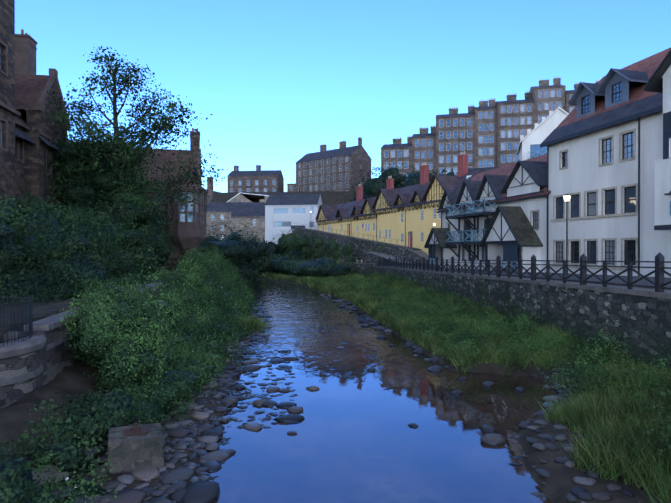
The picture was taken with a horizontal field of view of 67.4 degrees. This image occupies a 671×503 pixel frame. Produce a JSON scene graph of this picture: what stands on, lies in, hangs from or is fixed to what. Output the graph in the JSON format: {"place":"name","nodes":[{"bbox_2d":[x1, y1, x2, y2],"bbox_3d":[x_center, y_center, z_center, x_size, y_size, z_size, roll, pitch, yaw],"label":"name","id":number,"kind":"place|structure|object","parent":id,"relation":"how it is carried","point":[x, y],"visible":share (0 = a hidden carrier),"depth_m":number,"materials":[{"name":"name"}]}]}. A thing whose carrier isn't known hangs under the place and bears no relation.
{"place":"outdoors","nodes":[
{"label":"outdoors","id":0,"kind":"place"},
{"bbox_2d":[0,189,670,502],"bbox_3d":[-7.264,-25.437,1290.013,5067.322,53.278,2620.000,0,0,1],"label":"ground","id":1,"kind":"structure","parent":0,"point":[560,485],"depth_m":13.77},
{"bbox_2d":[0,0,87,209],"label":"stone building","id":2,"kind":"structure","parent":1,"relation":"on","point":[28,129],"depth_m":39.97,"materials":[{"name":"red stone"}]},
{"bbox_2d":[0,376,164,502],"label":"scrub","id":3,"kind":"object","parent":1,"relation":"on","point":[125,409],"depth_m":12.38,"materials":[{"name":"green plant"}]},
{"bbox_2d":[0,276,173,408],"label":"river wall","id":4,"kind":"structure","parent":1,"relation":"on","point":[35,355],"depth_m":14.04,"materials":[{"name":"grey stone"}]},
{"bbox_2d":[0,191,179,303],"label":"garden shrubs","id":5,"kind":"object","parent":1,"relation":"on","point":[8,263],"depth_m":26.65,"materials":[{"name":"green plant"}]},
{"bbox_2d":[48,129,177,238],"bbox_3d":[-20.978,-5.612,44.533,13.975,10.895,13.705,0,0,1],"label":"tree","id":6,"kind":"object","parent":1,"relation":"on","point":[115,197],"depth_m":42.68,"materials":[{"name":"green plant"}]},
{"bbox_2d":[13,271,218,500],"bbox_3d":[-7.423,3.349,14.812,6.850,5.223,17.794,0,0,1],"label":"scrub","id":7,"kind":"object","parent":1,"relation":"on","point":[50,453],"depth_m":11.78,"materials":[{"name":"green plant"}]},
{"bbox_2d":[7,276,228,502],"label":"scrub","id":8,"kind":"object","parent":1,"relation":"on","point":[146,359],"depth_m":15.89,"materials":[{"name":"green plant"}]},
{"bbox_2d":[3,242,250,471],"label":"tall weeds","id":9,"kind":"object","parent":1,"relation":"on","point":[54,428],"visible":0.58,"depth_m":17.60,"materials":[{"name":"green plant"}]},
{"bbox_2d":[29,46,227,208],"bbox_3d":[-19.338,-7.819,44.960,18.009,20.148,15.588,0,0,1],"label":"tree","id":10,"kind":"object","parent":1,"relation":"on","point":[155,126],"depth_m":44.19,"materials":[{"name":"green plant"}]},
{"bbox_2d":[107,422,163,473],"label":"concrete block","id":11,"kind":"structure","parent":1,"relation":"on","point":[134,446],"depth_m":11.85,"materials":[{"name":"grey concrete"}]},
{"bbox_2d":[93,128,207,269],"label":"brick building","id":12,"kind":"structure","parent":1,"relation":"on","point":[190,226],"depth_m":57.09,"materials":[{"name":"brown brick"}]},
{"bbox_2d":[59,243,257,432],"bbox_3d":[-9.577,2.387,38.901,7.143,6.814,51.872,0,0,-9],"label":"scrub","id":13,"kind":"object","parent":1,"relation":"on","point":[160,369],"visible":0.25,"depth_m":16.99,"materials":[{"name":"green plant"}]},
{"bbox_2d":[143,244,260,369],"bbox_3d":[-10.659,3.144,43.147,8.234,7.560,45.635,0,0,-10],"label":"scrub","id":14,"kind":"object","parent":1,"relation":"on","point":[196,268],"depth_m":33.71,"materials":[{"name":"green plant"}]},
{"bbox_2d":[206,196,267,239],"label":"stone building","id":15,"kind":"structure","parent":1,"relation":"on","point":[217,213],"depth_m":146.74,"materials":[{"name":"stone"}]},
{"bbox_2d":[207,177,268,204],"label":"building","id":16,"kind":"structure","parent":1,"relation":"on","point":[240,197],"depth_m":169.23,"materials":[{"name":"stone"}]},
{"bbox_2d":[201,221,315,290],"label":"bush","id":17,"kind":"object","parent":1,"relation":"on","point":[233,249],"depth_m":66.14,"materials":[{"name":"green plant"}]},
{"bbox_2d":[227,165,295,192],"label":"blocks","id":18,"kind":"structure","parent":1,"relation":"on","point":[258,180],"depth_m":214.76,"materials":[{"name":"stone"}]},
{"bbox_2d":[230,194,321,243],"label":"modern house","id":19,"kind":"structure","parent":1,"relation":"on","point":[274,215],"depth_m":127.99,"materials":[{"name":"white paint"}]},
{"bbox_2d":[262,251,354,277],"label":"bushes","id":20,"kind":"object","parent":1,"relation":"on","point":[324,265],"depth_m":83.29,"materials":[{"name":"green plant"}]},
{"bbox_2d":[272,226,358,262],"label":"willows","id":21,"kind":"object","parent":1,"relation":"on","point":[332,245],"depth_m":105.49,"materials":[{"name":"green plant"}]},
{"bbox_2d":[206,161,457,209],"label":"hill trees","id":22,"kind":"object","parent":1,"relation":"on","point":[375,187],"depth_m":115.76,"materials":[{"name":"green plant"}]},
{"bbox_2d":[32,293,634,502],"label":"pebbles","id":23,"kind":"object","parent":1,"relation":"on","point":[200,488],"visible":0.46,"depth_m":13.77,"materials":[{"name":"grey stone"}]},
{"bbox_2d":[296,137,371,191],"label":"tenement","id":24,"kind":"structure","parent":1,"relation":"on","point":[324,169],"depth_m":192.48,"materials":[{"name":"stone"}]},
{"bbox_2d":[295,258,377,275],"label":"garden wall","id":25,"kind":"structure","parent":1,"relation":"on","point":[366,269],"depth_m":81.35,"materials":[{"name":"stone"}]},
{"bbox_2d":[303,247,341,261],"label":"cordylines","id":26,"kind":"object","parent":25,"relation":"on","point":[318,251],"visible":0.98,"depth_m":100.07,"materials":[{"name":"green plant"}]},
{"bbox_2d":[292,151,479,270],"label":"row houses","id":27,"kind":"structure","parent":1,"relation":"on","point":[400,221],"depth_m":87.13,"materials":[{"name":"yellow render"},{"name":"brown timber"},{"name":"purple slate"}]},
{"bbox_2d":[301,228,387,256],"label":"ivy","id":28,"kind":"object","parent":27,"relation":"on","point":[356,246],"visible":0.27,"depth_m":87.18,"materials":[{"name":"green plant"}]},
{"bbox_2d":[227,272,670,502],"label":"grass","id":29,"kind":"structure","parent":1,"relation":"on","point":[605,420],"depth_m":15.65,"materials":[{"name":"green plant"}]},
{"bbox_2d":[467,167,497,178],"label":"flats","id":30,"kind":"structure","parent":1,"relation":"on","point":[470,170],"depth_m":76.18,"materials":[{"name":"stone"}]},
{"bbox_2d":[302,271,670,403],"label":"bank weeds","id":31,"kind":"object","parent":1,"relation":"on","point":[566,363],"visible":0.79,"depth_m":23.55,"materials":[{"name":"green plant"}]},
{"bbox_2d":[381,77,598,182],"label":"tenements","id":32,"kind":"structure","parent":1,"relation":"on","point":[483,135],"depth_m":143.45,"materials":[{"name":"brown stone"}]},
{"bbox_2d":[377,265,670,373],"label":"wall","id":33,"kind":"structure","parent":1,"relation":"on","point":[635,314],"depth_m":22.14,"materials":[{"name":"stone"},{"name":"mortar"}]},
{"bbox_2d":[401,276,512,305],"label":"ivy wall","id":34,"kind":"structure","parent":33,"relation":"on","point":[509,297],"depth_m":37.05,"materials":[{"name":"green plant"}]},
{"bbox_2d":[378,252,670,291],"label":"fence","id":35,"kind":"object","parent":33,"relation":"on","point":[659,271],"visible":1,"depth_m":24.52,"materials":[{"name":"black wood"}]},
{"bbox_2d":[564,194,570,274],"bbox_3d":[14.461,-1.062,31.454,0.457,5.080,0.480,0,0,1],"label":"lamp","id":36,"kind":"object","parent":33,"relation":"on","point":[566,198],"visible":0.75,"depth_m":31.41,"materials":[{"name":"black metal"}]},
{"bbox_2d":[424,47,670,292],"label":"white flats","id":37,"kind":"structure","parent":1,"relation":"on","point":[604,162],"depth_m":33.23,"materials":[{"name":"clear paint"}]},
{"bbox_2d":[630,381,670,465],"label":"corner weeds","id":38,"kind":"object","parent":1,"relation":"on","point":[667,436],"visible":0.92,"depth_m":10.79,"materials":[{"name":"green plant"}]},
{"bbox_2d":[15,0,670,192],"label":"sky","id":39,"kind":"structure","parent":0,"point":[279,81],"materials":[{"name":"blue"}]},
{"bbox_2d":[207,278,557,502],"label":"water","id":40,"kind":"structure","parent":0,"point":[356,439],"depth_m":15.42,"materials":[{"name":"blue liquid"}]},
{"bbox_2d":[516,107,568,160],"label":"white building","id":41,"kind":"structure","parent":0,"point":[529,147],"depth_m":66.58,"materials":[{"name":"white paint"}]}
]}

